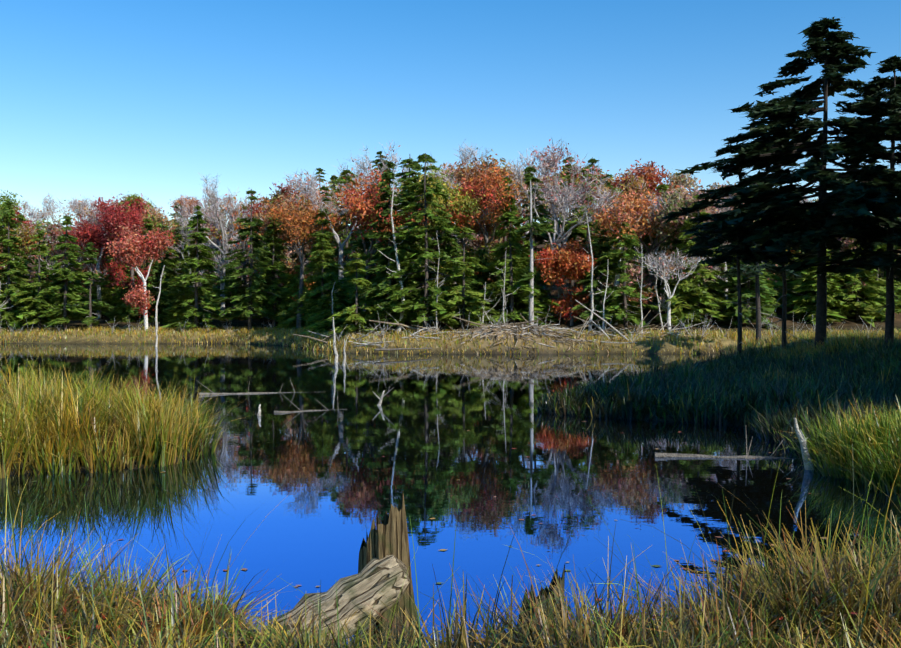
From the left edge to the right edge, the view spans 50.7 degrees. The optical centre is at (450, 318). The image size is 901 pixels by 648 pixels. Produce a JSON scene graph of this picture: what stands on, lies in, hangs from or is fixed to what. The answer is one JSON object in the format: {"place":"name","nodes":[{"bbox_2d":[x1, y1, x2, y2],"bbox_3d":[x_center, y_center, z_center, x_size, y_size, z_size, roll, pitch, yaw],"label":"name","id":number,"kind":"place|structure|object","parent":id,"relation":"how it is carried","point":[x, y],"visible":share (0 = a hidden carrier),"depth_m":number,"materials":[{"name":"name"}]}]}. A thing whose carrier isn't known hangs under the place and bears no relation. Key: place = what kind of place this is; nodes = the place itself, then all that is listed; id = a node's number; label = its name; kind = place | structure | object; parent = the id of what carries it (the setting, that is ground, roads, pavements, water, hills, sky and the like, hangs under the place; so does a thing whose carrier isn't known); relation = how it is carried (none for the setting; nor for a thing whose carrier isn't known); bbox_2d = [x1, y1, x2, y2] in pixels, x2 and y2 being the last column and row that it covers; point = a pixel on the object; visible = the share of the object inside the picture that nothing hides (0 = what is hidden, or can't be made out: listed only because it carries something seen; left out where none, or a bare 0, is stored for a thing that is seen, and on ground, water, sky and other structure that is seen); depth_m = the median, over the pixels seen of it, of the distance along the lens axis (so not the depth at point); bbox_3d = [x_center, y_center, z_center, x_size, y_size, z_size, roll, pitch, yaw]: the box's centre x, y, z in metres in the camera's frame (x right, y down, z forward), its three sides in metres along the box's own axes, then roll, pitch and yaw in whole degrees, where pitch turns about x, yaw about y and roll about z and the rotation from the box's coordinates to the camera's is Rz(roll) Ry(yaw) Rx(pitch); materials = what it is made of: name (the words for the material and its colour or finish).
{"place":"outdoors","nodes":[
{"label":"outdoors","id":0,"kind":"place"},
{"bbox_2d":[0,343,900,647],"bbox_3d":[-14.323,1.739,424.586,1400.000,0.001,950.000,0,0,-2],"label":"pond water","id":1,"kind":"structure","parent":0,"point":[482,451],"depth_m":9.83,"materials":[{"name":"blue liquid"}]},
{"bbox_2d":[0,352,252,478],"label":"grass clump","id":2,"kind":"object","parent":1,"relation":"on","point":[61,420],"visible":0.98,"depth_m":11.26,"materials":[{"name":"green plant"}]},
{"bbox_2d":[533,328,900,466],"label":"marsh grass","id":3,"kind":"structure","parent":1,"relation":"on","point":[777,389],"depth_m":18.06,"materials":[{"name":"green plant"}]},
{"bbox_2d":[654,434,802,458],"bbox_3d":[3.699,1.565,11.905,2.278,0.423,0.346,0,0,8],"label":"log","id":4,"kind":"object","parent":1,"relation":"in","point":[656,454],"visible":0.54,"depth_m":11.89,"materials":[{"name":"grey wood"}]},
{"bbox_2d":[772,396,900,495],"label":"marsh grass","id":5,"kind":"structure","parent":1,"relation":"on","point":[879,444],"depth_m":10.37,"materials":[{"name":"green plant"}]},
{"bbox_2d":[0,217,900,480],"bbox_3d":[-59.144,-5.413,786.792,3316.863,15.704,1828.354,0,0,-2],"label":"terrain","id":6,"kind":"structure","parent":0,"point":[852,322],"depth_m":53.41,"materials":[{"name":"brown soil"}]},
{"bbox_2d":[0,190,24,300],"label":"deciduous tree","id":7,"kind":"object","parent":6,"relation":"on","point":[3,212],"visible":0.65,"depth_m":70.28,"materials":[{"name":"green plant"}]},
{"bbox_2d":[0,200,37,329],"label":"conifer tree","id":8,"kind":"object","parent":6,"relation":"on","point":[10,315],"visible":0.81,"depth_m":69.59,"materials":[{"name":"green plant"}]},
{"bbox_2d":[0,221,42,284],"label":"deciduous tree","id":9,"kind":"object","parent":6,"relation":"on","point":[27,233],"visible":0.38,"depth_m":75.00,"materials":[{"name":"green plant"}]},
{"bbox_2d":[13,230,62,331],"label":"conifer tree","id":10,"kind":"object","parent":6,"relation":"on","point":[39,250],"visible":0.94,"depth_m":68.59,"materials":[{"name":"green plant"}]},
{"bbox_2d":[21,219,81,304],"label":"deciduous tree","id":11,"kind":"object","parent":6,"relation":"on","point":[49,230],"visible":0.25,"depth_m":76.98,"materials":[{"name":"brown plant"}]},
{"bbox_2d":[37,214,90,330],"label":"conifer tree","id":12,"kind":"object","parent":6,"relation":"on","point":[67,275],"visible":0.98,"depth_m":68.71,"materials":[{"name":"green plant"}]},
{"bbox_2d":[37,194,123,318],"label":"deciduous tree","id":13,"kind":"object","parent":6,"relation":"on","point":[80,212],"visible":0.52,"depth_m":74.78,"materials":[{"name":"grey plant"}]},
{"bbox_2d":[70,242,113,328],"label":"conifer tree","id":14,"kind":"object","parent":6,"relation":"on","point":[89,320],"visible":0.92,"depth_m":69.87,"materials":[{"name":"green plant"}]},
{"bbox_2d":[55,193,158,319],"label":"deciduous tree","id":15,"kind":"object","parent":6,"relation":"on","point":[97,237],"visible":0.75,"depth_m":72.33,"materials":[{"name":"red plant"}]},
{"bbox_2d":[105,277,138,322],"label":"young fir tree","id":16,"kind":"object","parent":6,"relation":"on","point":[122,310],"visible":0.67,"depth_m":73.71,"materials":[{"name":"green plant"}]},
{"bbox_2d":[105,223,178,330],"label":"deciduous tree","id":17,"kind":"object","parent":6,"relation":"on","point":[125,247],"visible":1,"depth_m":68.39,"materials":[{"name":"red plant"}]},
{"bbox_2d":[131,261,172,324],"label":"young fir tree","id":18,"kind":"object","parent":6,"relation":"on","point":[157,270],"visible":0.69,"depth_m":73.09,"materials":[{"name":"green plant"}]},
{"bbox_2d":[142,221,179,303],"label":"conifer tree","id":19,"kind":"object","parent":6,"relation":"on","point":[168,265],"visible":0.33,"depth_m":76.57,"materials":[{"name":"green plant"}]},
{"bbox_2d":[139,205,188,265],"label":"deciduous tree","id":20,"kind":"object","parent":6,"relation":"on","point":[158,220],"visible":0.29,"depth_m":82.65,"materials":[{"name":"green plant"}]},
{"bbox_2d":[161,263,203,326],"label":"young fir tree","id":21,"kind":"object","parent":6,"relation":"on","point":[175,306],"visible":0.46,"depth_m":71.52,"materials":[{"name":"green plant"}]},
{"bbox_2d":[164,215,200,295],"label":"conifer tree","id":22,"kind":"object","parent":6,"relation":"on","point":[180,258],"visible":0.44,"depth_m":78.04,"materials":[{"name":"green plant"}]},
{"bbox_2d":[161,205,229,328],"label":"conifer tree","id":23,"kind":"object","parent":6,"relation":"on","point":[208,292],"visible":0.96,"depth_m":69.11,"materials":[{"name":"green plant"}]},
{"bbox_2d":[167,213,228,302],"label":"bare tree","id":24,"kind":"object","parent":6,"relation":"on","point":[182,233],"visible":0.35,"depth_m":76.85,"materials":[{"name":"grey plant"}]},
{"bbox_2d":[184,203,240,299],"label":"deciduous tree","id":25,"kind":"object","parent":6,"relation":"on","point":[206,224],"visible":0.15,"depth_m":81.75,"materials":[{"name":"brown plant"}]},
{"bbox_2d":[175,173,249,321],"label":"deciduous tree","id":26,"kind":"object","parent":6,"relation":"on","point":[214,200],"visible":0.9,"depth_m":72.19,"materials":[{"name":"grey plant"}]},
{"bbox_2d":[192,194,258,307],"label":"bare tree","id":27,"kind":"object","parent":6,"relation":"on","point":[232,220],"visible":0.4,"depth_m":77.43,"materials":[{"name":"grey plant"}]},
{"bbox_2d":[206,192,278,311],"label":"deciduous tree","id":28,"kind":"object","parent":6,"relation":"on","point":[213,230],"visible":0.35,"depth_m":75.11,"materials":[{"name":"grey plant"}]},
{"bbox_2d":[206,189,289,330],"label":"conifer tree","id":29,"kind":"object","parent":6,"relation":"on","point":[255,242],"visible":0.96,"depth_m":68.21,"materials":[{"name":"green plant"}]},
{"bbox_2d":[247,211,293,327],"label":"conifer tree","id":30,"kind":"object","parent":6,"relation":"on","point":[279,266],"visible":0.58,"depth_m":69.07,"materials":[{"name":"green plant"}]},
{"bbox_2d":[238,192,312,286],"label":"deciduous tree","id":31,"kind":"object","parent":6,"relation":"on","point":[257,207],"visible":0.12,"depth_m":76.30,"materials":[{"name":"orange plant"}]},
{"bbox_2d":[273,265,311,329],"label":"young fir tree","id":32,"kind":"object","parent":6,"relation":"on","point":[288,319],"visible":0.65,"depth_m":66.96,"materials":[{"name":"green plant"}]},
{"bbox_2d":[250,194,344,287],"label":"deciduous tree","id":33,"kind":"object","parent":6,"relation":"on","point":[281,235],"visible":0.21,"depth_m":70.64,"materials":[{"name":"orange plant"}]},
{"bbox_2d":[262,187,361,328],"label":"deciduous tree","id":34,"kind":"object","parent":6,"relation":"on","point":[297,224],"visible":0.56,"depth_m":66.55,"materials":[{"name":"orange plant"}]},
{"bbox_2d":[294,232,343,322],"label":"conifer tree","id":35,"kind":"object","parent":6,"relation":"on","point":[315,292],"visible":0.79,"depth_m":61.36,"materials":[{"name":"green plant"}]},
{"bbox_2d":[297,207,344,319],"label":"conifer tree","id":36,"kind":"object","parent":6,"relation":"on","point":[322,214],"visible":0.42,"depth_m":63.64,"materials":[{"name":"green plant"}]},
{"bbox_2d":[301,272,350,334],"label":"young fir tree","id":37,"kind":"object","parent":6,"relation":"on","point":[323,325],"visible":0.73,"depth_m":59.38,"materials":[{"name":"green plant"}]},
{"bbox_2d":[309,165,363,284],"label":"conifer tree","id":38,"kind":"object","parent":6,"relation":"on","point":[346,249],"visible":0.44,"depth_m":67.33,"materials":[{"name":"green plant"}]},
{"bbox_2d":[274,555,409,642],"bbox_3d":[-0.544,1.439,4.649,0.786,0.300,0.409,-32,6,-10],"label":"fallen log","id":39,"kind":"object","parent":6,"relation":"on","point":[360,592],"visible":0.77,"depth_m":4.57,"materials":[{"name":"grey wood"}]},
{"bbox_2d":[284,140,422,287],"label":"deciduous tree","id":40,"kind":"object","parent":6,"relation":"on","point":[313,185],"visible":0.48,"depth_m":65.50,"materials":[{"name":"grey plant"}]},
{"bbox_2d":[326,252,385,334],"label":"conifer tree","id":41,"kind":"object","parent":6,"relation":"on","point":[351,315],"visible":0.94,"depth_m":51.34,"materials":[{"name":"green plant"}]},
{"bbox_2d":[341,189,387,324],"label":"conifer tree","id":42,"kind":"object","parent":6,"relation":"on","point":[364,257],"visible":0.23,"depth_m":55.87,"materials":[{"name":"green plant"}]},
{"bbox_2d":[342,184,386,312],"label":"conifer tree","id":43,"kind":"object","parent":6,"relation":"on","point":[359,244],"visible":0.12,"depth_m":59.70,"materials":[{"name":"green plant"}]},
{"bbox_2d":[325,148,412,195],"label":"bare tree","id":44,"kind":"object","parent":6,"relation":"on","point":[365,168],"visible":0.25,"depth_m":82.28,"materials":[{"name":"grey plant"}]},
{"bbox_2d":[329,165,427,322],"bbox_3d":[-4.335,-3.960,55.046,5.637,10.099,8.675,0,0,-14],"label":"deciduous tree","id":45,"kind":"object","parent":6,"relation":"on","point":[356,205],"visible":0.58,"depth_m":53.39,"materials":[{"name":"orange plant"}]},
{"bbox_2d":[357,493,418,647],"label":"stump","id":46,"kind":"object","parent":6,"relation":"on","point":[388,535],"visible":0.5,"depth_m":4.73,"materials":[{"name":"brown wood"}]},
{"bbox_2d":[359,161,422,330],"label":"conifer tree","id":47,"kind":"object","parent":6,"relation":"on","point":[372,292],"visible":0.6,"depth_m":51.91,"materials":[{"name":"green plant"}]},
{"bbox_2d":[378,183,413,333],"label":"snag tree","id":48,"kind":"object","parent":6,"relation":"on","point":[400,283],"visible":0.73,"depth_m":51.19,"materials":[{"name":"grey wood"}]},
{"bbox_2d":[370,181,446,329],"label":"conifer tree","id":49,"kind":"object","parent":6,"relation":"on","point":[416,246],"visible":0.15,"depth_m":53.47,"materials":[{"name":"green plant"}]},
{"bbox_2d":[380,157,440,286],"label":"conifer tree","id":50,"kind":"object","parent":6,"relation":"on","point":[411,165],"visible":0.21,"depth_m":60.60,"materials":[{"name":"green plant"}]},
{"bbox_2d":[375,153,481,329],"bbox_3d":[-1.329,-4.013,51.940,6.236,9.999,5.948,0,0,-2],"label":"conifer tree","id":51,"kind":"object","parent":6,"relation":"on","point":[426,303],"visible":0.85,"depth_m":51.38,"materials":[{"name":"green plant"}]},
{"bbox_2d":[385,182,497,257],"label":"deciduous tree","id":52,"kind":"object","parent":6,"relation":"on","point":[435,248],"visible":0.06,"depth_m":56.41,"materials":[{"name":"orange plant"}]},
{"bbox_2d":[0,308,883,347],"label":"undergrowth","id":53,"kind":"object","parent":6,"relation":"on","point":[383,332],"visible":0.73,"depth_m":49.41,"materials":[{"name":"plant"}]},
{"bbox_2d":[413,191,473,323],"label":"conifer tree","id":54,"kind":"object","parent":6,"relation":"on","point":[447,250],"visible":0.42,"depth_m":53.94,"materials":[{"name":"green plant"}]},
{"bbox_2d":[5,586,894,647],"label":"forbs ferns and shrubs","id":55,"kind":"object","parent":6,"relation":"on","point":[164,617],"visible":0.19,"depth_m":3.89,"materials":[{"name":"green plant"}]},
{"bbox_2d":[0,430,900,647],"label":"tall grass","id":56,"kind":"structure","parent":6,"relation":"on","point":[608,588],"depth_m":3.91,"materials":[{"name":"plant"}]},
{"bbox_2d":[0,500,900,647],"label":"tussock grass","id":57,"kind":"structure","parent":6,"relation":"on","point":[770,594],"depth_m":4.11,"materials":[{"name":"plant"}]},
{"bbox_2d":[0,550,900,647],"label":"thatch grass","id":58,"kind":"structure","parent":6,"relation":"on","point":[296,633],"depth_m":4.18,"materials":[{"name":"beige plant"}]},
{"bbox_2d":[401,170,499,319],"bbox_3d":[0.013,-4.159,55.039,6.254,9.023,5.916,0,0,-2],"label":"deciduous tree","id":59,"kind":"object","parent":6,"relation":"on","point":[467,206],"visible":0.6,"depth_m":53.70,"materials":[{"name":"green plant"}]},
{"bbox_2d":[428,226,500,329],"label":"conifer tree","id":60,"kind":"object","parent":6,"relation":"on","point":[474,313],"visible":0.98,"depth_m":50.93,"materials":[{"name":"green plant"}]},
{"bbox_2d":[419,154,528,248],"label":"deciduous tree","id":61,"kind":"object","parent":6,"relation":"on","point":[460,172],"visible":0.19,"depth_m":62.54,"materials":[{"name":"orange plant"}]},
{"bbox_2d":[440,160,520,303],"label":"deciduous tree","id":62,"kind":"object","parent":6,"relation":"on","point":[481,187],"visible":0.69,"depth_m":53.80,"materials":[{"name":"orange plant"}]},
{"bbox_2d":[459,249,506,322],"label":"young fir tree","id":63,"kind":"object","parent":6,"relation":"on","point":[482,279],"visible":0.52,"depth_m":54.41,"materials":[{"name":"green plant"}]},
{"bbox_2d":[454,178,535,280],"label":"deciduous tree","id":64,"kind":"object","parent":6,"relation":"on","point":[480,242],"visible":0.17,"depth_m":57.64,"materials":[{"name":"plant"}]},
{"bbox_2d":[292,300,711,347],"bbox_3d":[2.767,0.299,49.726,22.534,2.472,6.870,0,0,-2],"label":"dead wood pile","id":65,"kind":"object","parent":6,"relation":"on","point":[602,332],"visible":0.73,"depth_m":49.17,"materials":[{"name":"grey wood"}]},
{"bbox_2d":[468,178,540,311],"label":"conifer tree","id":66,"kind":"object","parent":6,"relation":"on","point":[502,258],"visible":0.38,"depth_m":54.84,"materials":[{"name":"green plant"}]},
{"bbox_2d":[482,197,543,324],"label":"conifer tree","id":67,"kind":"object","parent":6,"relation":"on","point":[500,250],"visible":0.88,"depth_m":52.83,"materials":[{"name":"green plant"}]},
{"bbox_2d":[422,323,621,350],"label":"beaver lodge sticks","id":68,"kind":"object","parent":6,"relation":"on","point":[493,331],"visible":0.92,"depth_m":47.80,"materials":[{"name":"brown wood"}]},
{"bbox_2d":[507,165,555,324],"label":"conifer tree","id":69,"kind":"object","parent":6,"relation":"on","point":[539,226],"visible":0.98,"depth_m":51.89,"materials":[{"name":"green plant"}]},
{"bbox_2d":[506,239,560,321],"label":"young fir tree","id":70,"kind":"object","parent":6,"relation":"on","point":[538,278],"visible":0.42,"depth_m":55.01,"materials":[{"name":"green plant"}]},
{"bbox_2d":[518,185,556,297],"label":"conifer tree","id":71,"kind":"object","parent":6,"relation":"on","point":[542,208],"visible":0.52,"depth_m":59.34,"materials":[{"name":"green plant"}]},
{"bbox_2d":[516,564,564,636],"bbox_3d":[0.422,1.711,5.127,0.427,0.796,0.434,0,0,42],"label":"stump","id":72,"kind":"object","parent":6,"relation":"on","point":[561,580],"visible":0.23,"depth_m":5.09,"materials":[{"name":"brown wood"}]},
{"bbox_2d":[529,238,597,325],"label":"deciduous tree","id":73,"kind":"object","parent":6,"relation":"on","point":[572,263],"visible":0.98,"depth_m":53.70,"materials":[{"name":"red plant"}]},
{"bbox_2d":[505,150,628,312],"bbox_3d":[6.704,-4.662,54.481,5.476,9.833,7.206,0,0,-37],"label":"bare tree","id":74,"kind":"object","parent":6,"relation":"on","point":[572,197],"visible":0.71,"depth_m":54.39,"materials":[{"name":"grey plant"}]},
{"bbox_2d":[526,138,609,314],"bbox_3d":[6.877,-5.368,56.272,4.608,10.777,4.681,0,0,22],"label":"deciduous tree","id":75,"kind":"object","parent":6,"relation":"on","point":[552,160],"visible":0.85,"depth_m":56.32,"materials":[{"name":"grey plant"}]},
{"bbox_2d":[542,156,598,298],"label":"conifer tree","id":76,"kind":"object","parent":6,"relation":"on","point":[582,233],"visible":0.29,"depth_m":59.58,"materials":[{"name":"green plant"}]},
{"bbox_2d":[565,166,612,309],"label":"conifer tree","id":77,"kind":"object","parent":6,"relation":"on","point":[581,213],"visible":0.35,"depth_m":56.51,"materials":[{"name":"green plant"}]},
{"bbox_2d":[569,222,635,325],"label":"conifer tree","id":78,"kind":"object","parent":6,"relation":"on","point":[600,248],"visible":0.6,"depth_m":53.72,"materials":[{"name":"green plant"}]},
{"bbox_2d":[585,174,656,249],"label":"deciduous tree","id":79,"kind":"object","parent":6,"relation":"on","point":[634,184],"visible":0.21,"depth_m":60.83,"materials":[{"name":"orange plant"}]},
{"bbox_2d":[579,185,667,324],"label":"deciduous tree","id":80,"kind":"object","parent":6,"relation":"on","point":[628,207],"visible":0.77,"depth_m":53.21,"materials":[{"name":"orange plant"}]},
{"bbox_2d":[585,217,666,328],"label":"conifer tree","id":81,"kind":"object","parent":6,"relation":"on","point":[628,241],"visible":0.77,"depth_m":52.85,"materials":[{"name":"green plant"}]},
{"bbox_2d":[608,159,680,245],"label":"deciduous tree","id":82,"kind":"object","parent":6,"relation":"on","point":[646,172],"visible":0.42,"depth_m":68.11,"materials":[{"name":"orange plant"}]},
{"bbox_2d":[634,225,674,312],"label":"young fir tree","id":83,"kind":"object","parent":6,"relation":"on","point":[646,241],"visible":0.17,"depth_m":57.12,"materials":[{"name":"green plant"}]},
{"bbox_2d":[629,188,684,313],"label":"deciduous tree","id":84,"kind":"object","parent":6,"relation":"on","point":[657,247],"visible":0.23,"depth_m":57.02,"materials":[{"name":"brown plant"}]},
{"bbox_2d":[610,184,714,316],"bbox_3d":[12.068,-3.922,56.510,6.699,7.973,5.684,0,0,40],"label":"deciduous tree","id":85,"kind":"object","parent":6,"relation":"on","point":[675,203],"visible":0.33,"depth_m":55.77,"materials":[{"name":"brown plant"}]},
{"bbox_2d":[636,247,703,328],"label":"deciduous tree","id":86,"kind":"object","parent":6,"relation":"on","point":[664,273],"visible":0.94,"depth_m":52.51,"materials":[{"name":"grey plant"}]},
{"bbox_2d":[654,241,712,324],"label":"young fir tree","id":87,"kind":"object","parent":6,"relation":"on","point":[690,275],"visible":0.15,"depth_m":54.47,"materials":[{"name":"green plant"}]},
{"bbox_2d":[656,271,711,326],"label":"young fir tree","id":88,"kind":"object","parent":6,"relation":"on","point":[679,311],"visible":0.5,"depth_m":53.44,"materials":[{"name":"green plant"}]},
{"bbox_2d":[657,179,721,284],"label":"deciduous tree","id":89,"kind":"object","parent":6,"relation":"on","point":[668,252],"visible":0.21,"depth_m":57.05,"materials":[{"name":"brown plant"}]},
{"bbox_2d":[654,191,736,324],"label":"conifer tree","id":90,"kind":"object","parent":6,"relation":"on","point":[705,296],"visible":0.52,"depth_m":53.58,"materials":[{"name":"green plant"}]},
{"bbox_2d":[678,160,817,357],"bbox_3d":[10.477,-2.015,34.155,5.155,7.770,4.878,0,0,39],"label":"conifer tree","id":91,"kind":"object","parent":6,"relation":"on","point":[744,255],"visible":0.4,"depth_m":34.13,"materials":[{"name":"green plant"}]},
{"bbox_2d":[715,246,780,328],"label":"young fir tree","id":92,"kind":"object","parent":6,"relation":"on","point":[749,291],"visible":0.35,"depth_m":53.53,"materials":[{"name":"green plant"}]},
{"bbox_2d":[718,219,802,340],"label":"conifer tree","id":93,"kind":"object","parent":6,"relation":"on","point":[752,270],"visible":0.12,"depth_m":44.24,"materials":[{"name":"green plant"}]},
{"bbox_2d":[714,153,816,348],"bbox_3d":[12.128,-2.540,35.619,3.682,8.372,4.363,0,0,-40],"label":"conifer tree","id":94,"kind":"object","parent":6,"relation":"on","point":[784,312],"visible":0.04,"depth_m":35.21,"materials":[{"name":"green plant"}]},
{"bbox_2d":[661,16,900,346],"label":"conifer tree","id":95,"kind":"object","parent":6,"relation":"on","point":[767,149],"visible":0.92,"depth_m":31.59,"materials":[{"name":"green plant"}]},
{"bbox_2d":[736,330,900,361],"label":"grass","id":96,"kind":"structure","parent":6,"relation":"on","point":[842,339],"depth_m":33.15,"materials":[{"name":"green plant"}]},
{"bbox_2d":[787,250,854,324],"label":"young fir tree","id":97,"kind":"object","parent":6,"relation":"on","point":[808,309],"visible":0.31,"depth_m":54.96,"materials":[{"name":"green plant"}]},
{"bbox_2d":[768,55,900,342],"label":"conifer tree","id":98,"kind":"object","parent":6,"relation":"on","point":[870,259],"visible":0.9,"depth_m":30.22,"materials":[{"name":"green plant"}]},
{"bbox_2d":[827,238,900,326],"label":"young fir tree","id":99,"kind":"object","parent":6,"relation":"on","point":[871,309],"visible":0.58,"depth_m":55.06,"materials":[{"name":"green plant"}]},
{"bbox_2d":[849,225,900,321],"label":"conifer tree","id":100,"kind":"object","parent":6,"relation":"on","point":[881,300],"visible":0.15,"depth_m":56.02,"materials":[{"name":"green plant"}]},
{"bbox_2d":[0,325,900,353],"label":"marsh grass","id":101,"kind":"structure","parent":0,"point":[257,332],"depth_m":51.05,"materials":[{"name":"plant"}]},
{"bbox_2d":[0,0,900,229],"label":"sky","id":102,"kind":"structure","parent":0,"point":[108,99],"materials":[{"name":"blue"}]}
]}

